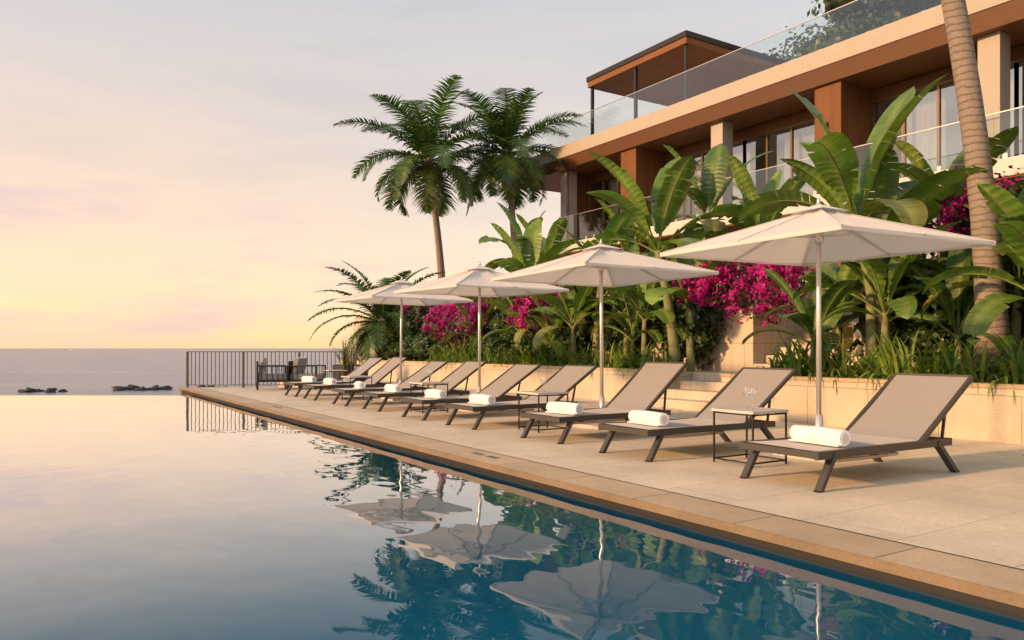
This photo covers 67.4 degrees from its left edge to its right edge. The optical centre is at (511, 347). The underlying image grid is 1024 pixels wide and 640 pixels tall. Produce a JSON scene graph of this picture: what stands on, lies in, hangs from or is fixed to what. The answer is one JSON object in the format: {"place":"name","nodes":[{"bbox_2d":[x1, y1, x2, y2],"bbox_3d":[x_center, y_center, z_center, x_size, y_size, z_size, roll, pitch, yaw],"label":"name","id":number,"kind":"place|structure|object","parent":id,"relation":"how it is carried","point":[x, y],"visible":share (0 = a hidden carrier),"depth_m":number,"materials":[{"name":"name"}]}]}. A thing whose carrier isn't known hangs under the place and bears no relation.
{"place":"outdoors","nodes":[
{"label":"outdoors","id":0,"kind":"place"},
{"bbox_2d":[0,348,352,394],"bbox_3d":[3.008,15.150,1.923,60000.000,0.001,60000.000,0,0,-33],"label":"ocean","id":1,"kind":"structure","parent":0,"point":[88,371],"depth_m":567.59,"materials":[{"name":"grey liquid"}]},
{"bbox_2d":[18,384,226,392],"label":"sea rocks","id":2,"kind":"object","parent":1,"relation":"on","point":[131,387],"visible":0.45,"depth_m":274.60,"materials":[{"name":"grey stone"}]},
{"bbox_2d":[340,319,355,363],"bbox_3d":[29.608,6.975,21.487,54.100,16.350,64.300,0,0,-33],"label":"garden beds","id":3,"kind":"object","parent":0,"point":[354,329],"depth_m":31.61,"materials":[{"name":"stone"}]},
{"bbox_2d":[308,261,444,362],"bbox_3d":[-4.503,-1.140,27.001,5.180,3.903,4.802,0,0,-33],"label":"palm tree","id":4,"kind":"object","parent":3,"relation":"on","point":[380,330],"visible":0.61,"depth_m":26.23,"materials":[{"name":"green plant"}]},
{"bbox_2d":[333,74,516,278],"bbox_3d":[-3.404,-5.958,31.256,7.508,9.724,6.981,0,0,-33],"label":"palm tree","id":5,"kind":"object","parent":3,"relation":"on","point":[423,138],"visible":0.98,"depth_m":30.34,"materials":[{"name":"green plant"}]},
{"bbox_2d":[441,296,492,350],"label":"heliconia plant","id":6,"kind":"object","parent":3,"relation":"on","point":[474,299],"visible":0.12,"depth_m":21.80,"materials":[{"name":"green plant"}]},
{"bbox_2d":[354,329,581,360],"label":"hedge shrub","id":7,"kind":"object","parent":3,"relation":"on","point":[414,347],"visible":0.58,"depth_m":22.26,"materials":[{"name":"green plant"}]},
{"bbox_2d":[446,301,495,346],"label":"heliconia plant","id":8,"kind":"object","parent":3,"relation":"on","point":[473,340],"visible":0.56,"depth_m":21.25,"materials":[{"name":"green plant"}]},
{"bbox_2d":[481,297,537,343],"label":"heliconia plant","id":9,"kind":"object","parent":3,"relation":"on","point":[500,304],"visible":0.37,"depth_m":19.31,"materials":[{"name":"green plant"}]},
{"bbox_2d":[438,87,587,269],"bbox_3d":[-0.107,-5.932,32.322,6.680,9.970,6.620,0,0,-33],"label":"palm tree","id":10,"kind":"object","parent":3,"relation":"on","point":[507,163],"visible":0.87,"depth_m":31.28,"materials":[{"name":"green plant"}]},
{"bbox_2d":[478,202,560,270],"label":"banana plant","id":11,"kind":"object","parent":3,"relation":"on","point":[516,229],"visible":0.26,"depth_m":24.80,"materials":[{"name":"green plant"}]},
{"bbox_2d":[503,300,549,360],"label":"heliconia plant","id":12,"kind":"object","parent":3,"relation":"on","point":[507,326],"visible":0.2,"depth_m":18.82,"materials":[{"name":"green plant"}]},
{"bbox_2d":[484,218,579,307],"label":"banana plant","id":13,"kind":"object","parent":3,"relation":"on","point":[532,246],"visible":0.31,"depth_m":20.31,"materials":[{"name":"green plant"}]},
{"bbox_2d":[501,266,573,347],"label":"heliconia plant","id":14,"kind":"object","parent":3,"relation":"on","point":[520,332],"visible":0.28,"depth_m":18.42,"materials":[{"name":"green plant"}]},
{"bbox_2d":[500,213,579,268],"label":"heliconia plant","id":15,"kind":"object","parent":3,"relation":"on","point":[556,232],"visible":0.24,"depth_m":21.16,"materials":[{"name":"green plant"}]},
{"bbox_2d":[421,333,677,381],"bbox_3d":[0.319,0.176,18.755,1.785,1.130,10.795,0,0,-33],"label":"lily border","id":16,"kind":"object","parent":3,"relation":"on","point":[452,355],"visible":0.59,"depth_m":17.62,"materials":[{"name":"green plant"}]},
{"bbox_2d":[528,296,573,356],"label":"heliconia plant","id":17,"kind":"object","parent":3,"relation":"on","point":[556,345],"visible":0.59,"depth_m":17.80,"materials":[{"name":"green plant"}]},
{"bbox_2d":[521,284,617,359],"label":"heliconia plant","id":18,"kind":"object","parent":3,"relation":"on","point":[583,293],"visible":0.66,"depth_m":17.19,"materials":[{"name":"green plant"}]},
{"bbox_2d":[395,251,755,312],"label":"upper terrace shrubs","id":19,"kind":"object","parent":3,"relation":"on","point":[595,288],"depth_m":21.05,"materials":[{"name":"green plant"}]},
{"bbox_2d":[550,212,630,359],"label":"banana plant","id":20,"kind":"object","parent":3,"relation":"on","point":[618,222],"visible":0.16,"depth_m":16.98,"materials":[{"name":"green plant"}]},
{"bbox_2d":[571,240,657,358],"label":"heliconia plant","id":21,"kind":"object","parent":3,"relation":"on","point":[632,249],"visible":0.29,"depth_m":16.56,"materials":[{"name":"green plant"}]},
{"bbox_2d":[589,287,663,361],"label":"heliconia plant","id":22,"kind":"object","parent":3,"relation":"on","point":[655,335],"visible":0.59,"depth_m":16.01,"materials":[{"name":"green plant"}]},
{"bbox_2d":[595,198,666,256],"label":"heliconia plant","id":23,"kind":"object","parent":3,"relation":"on","point":[626,245],"visible":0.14,"depth_m":18.51,"materials":[{"name":"green plant"}]},
{"bbox_2d":[591,251,709,358],"bbox_3d":[2.750,-0.858,15.694,2.393,2.719,2.156,0,0,-10],"label":"heliconia plant","id":24,"kind":"object","parent":3,"relation":"on","point":[662,314],"visible":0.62,"depth_m":15.49,"materials":[{"name":"green plant"}]},
{"bbox_2d":[579,152,743,370],"bbox_3d":[2.902,-1.701,14.927,3.318,4.416,2.722,0,0,-17],"label":"banana plant","id":25,"kind":"object","parent":3,"relation":"on","point":[668,194],"visible":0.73,"depth_m":14.80,"materials":[{"name":"green plant"}]},
{"bbox_2d":[621,261,709,361],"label":"heliconia plant","id":26,"kind":"object","parent":3,"relation":"on","point":[655,306],"visible":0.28,"depth_m":15.56,"materials":[{"name":"green plant"}]},
{"bbox_2d":[373,258,1023,366],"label":"bougainvillea","id":27,"kind":"object","parent":3,"relation":"on","point":[691,315],"visible":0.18,"depth_m":14.90,"materials":[{"name":"green plant"}]},
{"bbox_2d":[398,165,1023,348],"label":"bougainvillea shrubs","id":28,"kind":"object","parent":3,"relation":"on","point":[757,286],"visible":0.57,"depth_m":14.24,"materials":[{"name":"pink plant"}]},
{"bbox_2d":[654,143,772,239],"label":"banana plant","id":29,"kind":"object","parent":3,"relation":"on","point":[710,193],"visible":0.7,"depth_m":17.80,"materials":[{"name":"green plant"}]},
{"bbox_2d":[482,319,973,370],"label":"shrubs","id":30,"kind":"object","parent":3,"relation":"on","point":[701,338],"visible":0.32,"depth_m":14.82,"materials":[{"name":"green plant"}]},
{"bbox_2d":[705,154,809,263],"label":"banana plant","id":31,"kind":"object","parent":3,"relation":"on","point":[742,176],"visible":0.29,"depth_m":15.85,"materials":[{"name":"green plant"}]},
{"bbox_2d":[762,31,830,60],"bbox_3d":[16.204,-8.257,38.662,10.208,14.632,9.643,0,0,-33],"label":"tree","id":32,"kind":"object","parent":3,"relation":"on","point":[808,43],"depth_m":36.77,"materials":[{"name":"green plant"}]},
{"bbox_2d":[742,267,865,358],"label":"heliconia plant","id":33,"kind":"object","parent":3,"relation":"on","point":[804,318],"visible":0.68,"depth_m":11.55,"materials":[{"name":"green plant"}]},
{"bbox_2d":[763,262,895,364],"bbox_3d":[5.089,-0.603,12.211,2.242,2.208,2.068,0,0,-33],"label":"heliconia plant","id":34,"kind":"object","parent":3,"relation":"on","point":[843,330],"visible":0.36,"depth_m":12.38,"materials":[{"name":"green plant"}]},
{"bbox_2d":[770,0,939,60],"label":"tree","id":35,"kind":"object","parent":3,"relation":"on","point":[863,19],"visible":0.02,"depth_m":32.15,"materials":[{"name":"green plant"}]},
{"bbox_2d":[739,74,987,361],"bbox_3d":[5.261,-1.739,11.368,3.209,4.491,3.324,0,0,-3],"label":"banana plant","id":36,"kind":"object","parent":3,"relation":"on","point":[849,184],"visible":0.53,"depth_m":11.10,"materials":[{"name":"green plant"}]},
{"bbox_2d":[803,0,940,54],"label":"tree","id":37,"kind":"object","parent":3,"relation":"on","point":[898,11],"visible":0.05,"depth_m":31.16,"materials":[{"name":"green plant"}]},
{"bbox_2d":[803,207,947,334],"bbox_3d":[5.701,-0.899,11.879,2.280,2.802,2.157,0,0,23],"label":"heliconia plant","id":38,"kind":"object","parent":3,"relation":"on","point":[829,322],"visible":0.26,"depth_m":11.44,"materials":[{"name":"green plant"}]},
{"bbox_2d":[793,221,960,361],"bbox_3d":[5.200,-0.655,10.963,2.364,2.314,2.145,0,0,-33],"label":"heliconia plant","id":39,"kind":"object","parent":3,"relation":"on","point":[905,305],"visible":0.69,"depth_m":10.80,"materials":[{"name":"green plant"}]},
{"bbox_2d":[751,319,1023,404],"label":"ornamental grass","id":40,"kind":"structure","parent":3,"relation":"on","point":[878,366],"depth_m":9.84,"materials":[{"name":"green plant"}]},
{"bbox_2d":[889,248,1015,361],"bbox_3d":[6.261,-0.549,10.635,1.986,2.100,1.954,0,0,10],"label":"heliconia plant","id":41,"kind":"object","parent":3,"relation":"on","point":[949,302],"visible":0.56,"depth_m":10.56,"materials":[{"name":"green plant"}]},
{"bbox_2d":[894,126,1018,263],"bbox_3d":[6.894,-2.258,12.145,2.580,2.320,2.319,0,0,-33],"label":"banana plant","id":42,"kind":"object","parent":3,"relation":"on","point":[915,171],"visible":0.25,"depth_m":11.95,"materials":[{"name":"green plant"}]},
{"bbox_2d":[918,187,1023,359],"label":"heliconia plant","id":43,"kind":"object","parent":3,"relation":"on","point":[1015,324],"visible":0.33,"depth_m":10.11,"materials":[{"name":"green plant"}]},
{"bbox_2d":[922,183,1023,345],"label":"heliconia plant","id":44,"kind":"object","parent":3,"relation":"on","point":[983,315],"visible":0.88,"depth_m":9.18,"materials":[{"name":"green plant"}]},
{"bbox_2d":[941,0,1012,380],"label":"palm tree","id":45,"kind":"object","parent":3,"relation":"on","point":[974,136],"visible":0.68,"depth_m":9.87,"materials":[{"name":"brown plant"}]},
{"bbox_2d":[1002,176,1023,189],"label":"bougainvillea","id":46,"kind":"object","parent":3,"relation":"on","point":[1017,183],"visible":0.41,"depth_m":11.60,"materials":[{"name":"pink plant"}]},
{"bbox_2d":[0,0,834,347],"label":"sky","id":47,"kind":"structure","parent":0,"point":[174,173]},
{"bbox_2d":[0,395,1023,639],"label":"pool water","id":48,"kind":"structure","parent":0,"point":[158,517],"depth_m":4.26,"materials":[{"name":"blue liquid"}]},
{"bbox_2d":[179,377,1023,570],"bbox_3d":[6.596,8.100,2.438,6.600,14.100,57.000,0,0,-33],"label":"deck paving","id":49,"kind":"structure","parent":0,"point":[927,498],"depth_m":6.53,"materials":[{"name":"stone"}]},
{"bbox_2d":[256,357,287,389],"bbox_3d":[-6.100,0.644,19.500,0.740,0.812,0.780,0,0,-20],"label":"armchair","id":50,"kind":"object","parent":49,"relation":"on","point":[262,375],"visible":1,"depth_m":19.18,"materials":[{"name":"grey metal"}]},
{"bbox_2d":[186,351,359,387],"bbox_3d":[-6.333,0.570,20.350,4.582,0.960,0.050,0,0,0],"label":"deck railing","id":51,"kind":"object","parent":49,"relation":"on","point":[243,368],"visible":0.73,"depth_m":20.34,"materials":[{"name":"brown metal"}]},
{"bbox_2d":[288,357,325,389],"bbox_3d":[-5.250,0.644,19.700,0.740,0.812,0.780,0,0,5],"label":"armchair","id":52,"kind":"object","parent":49,"relation":"on","point":[297,366],"visible":0.74,"depth_m":19.40,"materials":[{"name":"grey metal"}]},
{"bbox_2d":[284,357,382,396],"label":"lounger","id":53,"kind":"object","parent":49,"relation":"on","point":[367,365],"visible":0.57,"depth_m":17.40,"materials":[{"name":"grey fabric"}]},
{"bbox_2d":[322,370,346,388],"bbox_3d":[-4.500,0.804,19.500,0.480,0.492,0.480,0,0,-33],"label":"coffee table","id":54,"kind":"object","parent":49,"relation":"on","point":[329,371],"visible":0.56,"depth_m":19.34,"materials":[{"name":"grey metal"}]},
{"bbox_2d":[321,331,366,380],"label":"deck planter","id":55,"kind":"structure","parent":49,"relation":"on","point":[345,362],"depth_m":22.66,"materials":[{"name":"metal"}]},
{"bbox_2d":[302,357,406,400],"bbox_3d":[-3.293,0.629,16.196,2.056,0.870,0.778,0,0,-33],"label":"lounger","id":56,"kind":"object","parent":49,"relation":"on","point":[386,369],"visible":0.69,"depth_m":16.13,"materials":[{"name":"grey fabric"}]},
{"bbox_2d":[341,376,372,401],"bbox_3d":[-3.078,0.704,15.243,0.480,0.692,0.480,0,0,-33],"label":"side table","id":57,"kind":"object","parent":49,"relation":"on","point":[355,377],"visible":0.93,"depth_m":15.10,"materials":[{"name":"grey metal"}]},
{"bbox_2d":[331,361,447,405],"bbox_3d":[-2.311,0.659,14.664,2.105,0.810,0.798,0,0,-33],"label":"lounger","id":58,"kind":"object","parent":49,"relation":"on","point":[419,375],"visible":0.76,"depth_m":14.68,"materials":[{"name":"grey fabric"}]},
{"bbox_2d":[333,277,472,400],"bbox_3d":[-2.251,-0.200,15.652,2.168,2.510,2.168,0,0,-33],"label":"umbrella","id":59,"kind":"object","parent":49,"relation":"on","point":[384,295],"visible":0.83,"depth_m":15.63,"materials":[{"name":"white fabric"}]},
{"bbox_2d":[362,361,486,411],"bbox_3d":[-1.524,0.650,13.507,2.089,0.827,0.787,0,0,-33],"label":"lounger","id":60,"kind":"object","parent":49,"relation":"on","point":[464,371],"visible":0.75,"depth_m":13.47,"materials":[{"name":"grey fabric"}]},
{"bbox_2d":[409,370,448,413],"bbox_3d":[-1.353,0.704,12.548,0.480,0.692,0.480,0,0,-33],"label":"side table","id":61,"kind":"object","parent":49,"relation":"on","point":[435,383],"visible":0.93,"depth_m":12.43,"materials":[{"name":"grey metal"}]},
{"bbox_2d":[401,364,540,420],"bbox_3d":[-0.612,0.661,11.965,2.095,0.804,0.764,0,0,-33],"label":"lounger","id":62,"kind":"object","parent":49,"relation":"on","point":[504,383],"visible":0.75,"depth_m":11.97,"materials":[{"name":"grey fabric"}]},
{"bbox_2d":[394,262,568,411],"bbox_3d":[-0.547,-0.200,12.940,2.223,2.510,2.222,0,0,-33],"label":"umbrella","id":63,"kind":"object","parent":49,"relation":"on","point":[478,282],"visible":0.85,"depth_m":12.92,"materials":[{"name":"white fabric"}]},
{"bbox_2d":[445,365,596,429],"bbox_3d":[0.160,0.658,10.732,2.102,0.813,0.794,0,0,-33],"label":"lounger","id":64,"kind":"object","parent":49,"relation":"on","point":[566,378],"visible":0.85,"depth_m":10.72,"materials":[{"name":"grey fabric"}]},
{"bbox_2d":[517,384,568,432],"bbox_3d":[0.398,0.704,9.810,0.480,0.692,0.480,0,0,-33],"label":"side table","id":65,"kind":"object","parent":49,"relation":"on","point":[547,393],"visible":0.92,"depth_m":9.73,"materials":[{"name":"grey metal"}]},
{"bbox_2d":[520,362,687,443],"bbox_3d":[1.143,0.621,9.248,2.034,0.886,0.756,0,0,-35],"label":"lounger","id":66,"kind":"object","parent":49,"relation":"on","point":[646,386],"visible":0.88,"depth_m":9.35,"materials":[{"name":"grey fabric"}]},
{"bbox_2d":[491,239,718,429],"bbox_3d":[1.190,-0.201,10.246,2.193,2.508,2.193,0,0,-33],"label":"umbrella","id":67,"kind":"object","parent":49,"relation":"on","point":[600,265],"visible":0.96,"depth_m":10.23,"materials":[{"name":"white fabric"}]},
{"bbox_2d":[349,266,1023,444],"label":"garden walls","id":68,"kind":"structure","parent":49,"relation":"on","point":[974,413],"depth_m":11.03,"materials":[{"name":"beige stone"}]},
{"bbox_2d":[598,367,796,461],"bbox_3d":[1.940,0.641,7.909,2.084,0.846,0.808,0,0,-33],"label":"lounger","id":69,"kind":"object","parent":49,"relation":"on","point":[744,386],"visible":0.94,"depth_m":7.92,"materials":[{"name":"grey fabric"}]},
{"bbox_2d":[711,396,788,467],"bbox_3d":[2.175,0.704,7.029,0.480,0.692,0.480,0,0,-33],"label":"side table","id":70,"kind":"object","parent":49,"relation":"on","point":[746,411],"visible":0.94,"depth_m":6.96,"materials":[{"name":"grey metal"}]},
{"bbox_2d":[653,312,860,410],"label":"garden steps","id":71,"kind":"structure","parent":49,"relation":"on","point":[699,391],"depth_m":13.72,"materials":[{"name":"beige stone"}]},
{"bbox_2d":[660,197,995,462],"bbox_3d":[2.968,-0.201,7.435,2.155,2.508,2.155,0,0,-30],"label":"umbrella","id":72,"kind":"object","parent":49,"relation":"on","point":[818,234],"visible":0.94,"depth_m":7.47,"materials":[{"name":"white fabric"}]},
{"bbox_2d":[740,373,974,492],"bbox_3d":[2.917,0.649,6.417,2.096,0.830,0.808,0,0,-33],"label":"lounger","id":73,"kind":"object","parent":49,"relation":"on","point":[903,411],"visible":0.99,"depth_m":6.44,"materials":[{"name":"grey fabric"}]},
{"bbox_2d":[179,387,1023,618],"bbox_3d":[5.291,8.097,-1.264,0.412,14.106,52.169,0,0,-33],"label":"deck coping","id":74,"kind":"object","parent":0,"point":[988,585],"visible":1,"depth_m":4.68,"materials":[{"name":"stone"}]},
{"bbox_2d":[519,0,1023,293],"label":"building wall","id":75,"kind":"structure","parent":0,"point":[842,86],"depth_m":22.86,"materials":[{"name":"beige paint"}]},
{"bbox_2d":[586,30,787,134],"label":"villa roof pavilion","id":76,"kind":"structure","parent":75,"relation":"on","point":[681,52],"depth_m":30.75,"materials":[{"name":"brown wood"}]},
{"bbox_2d":[533,0,1023,240],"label":"villa balustrades","id":77,"kind":"object","parent":75,"relation":"attached to","point":[1005,155],"visible":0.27,"depth_m":23.13,"materials":[{"name":"clear glass"}]},
{"bbox_2d":[588,58,1023,293],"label":"villa window frames","id":78,"kind":"structure","parent":75,"relation":"in","point":[1015,63],"depth_m":21.98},
{"bbox_2d":[611,65,1021,281],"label":"villa curtains","id":79,"kind":"object","parent":75,"relation":"in","point":[925,118],"visible":0.09,"depth_m":21.38,"materials":[{"name":"white fabric"}]}
]}

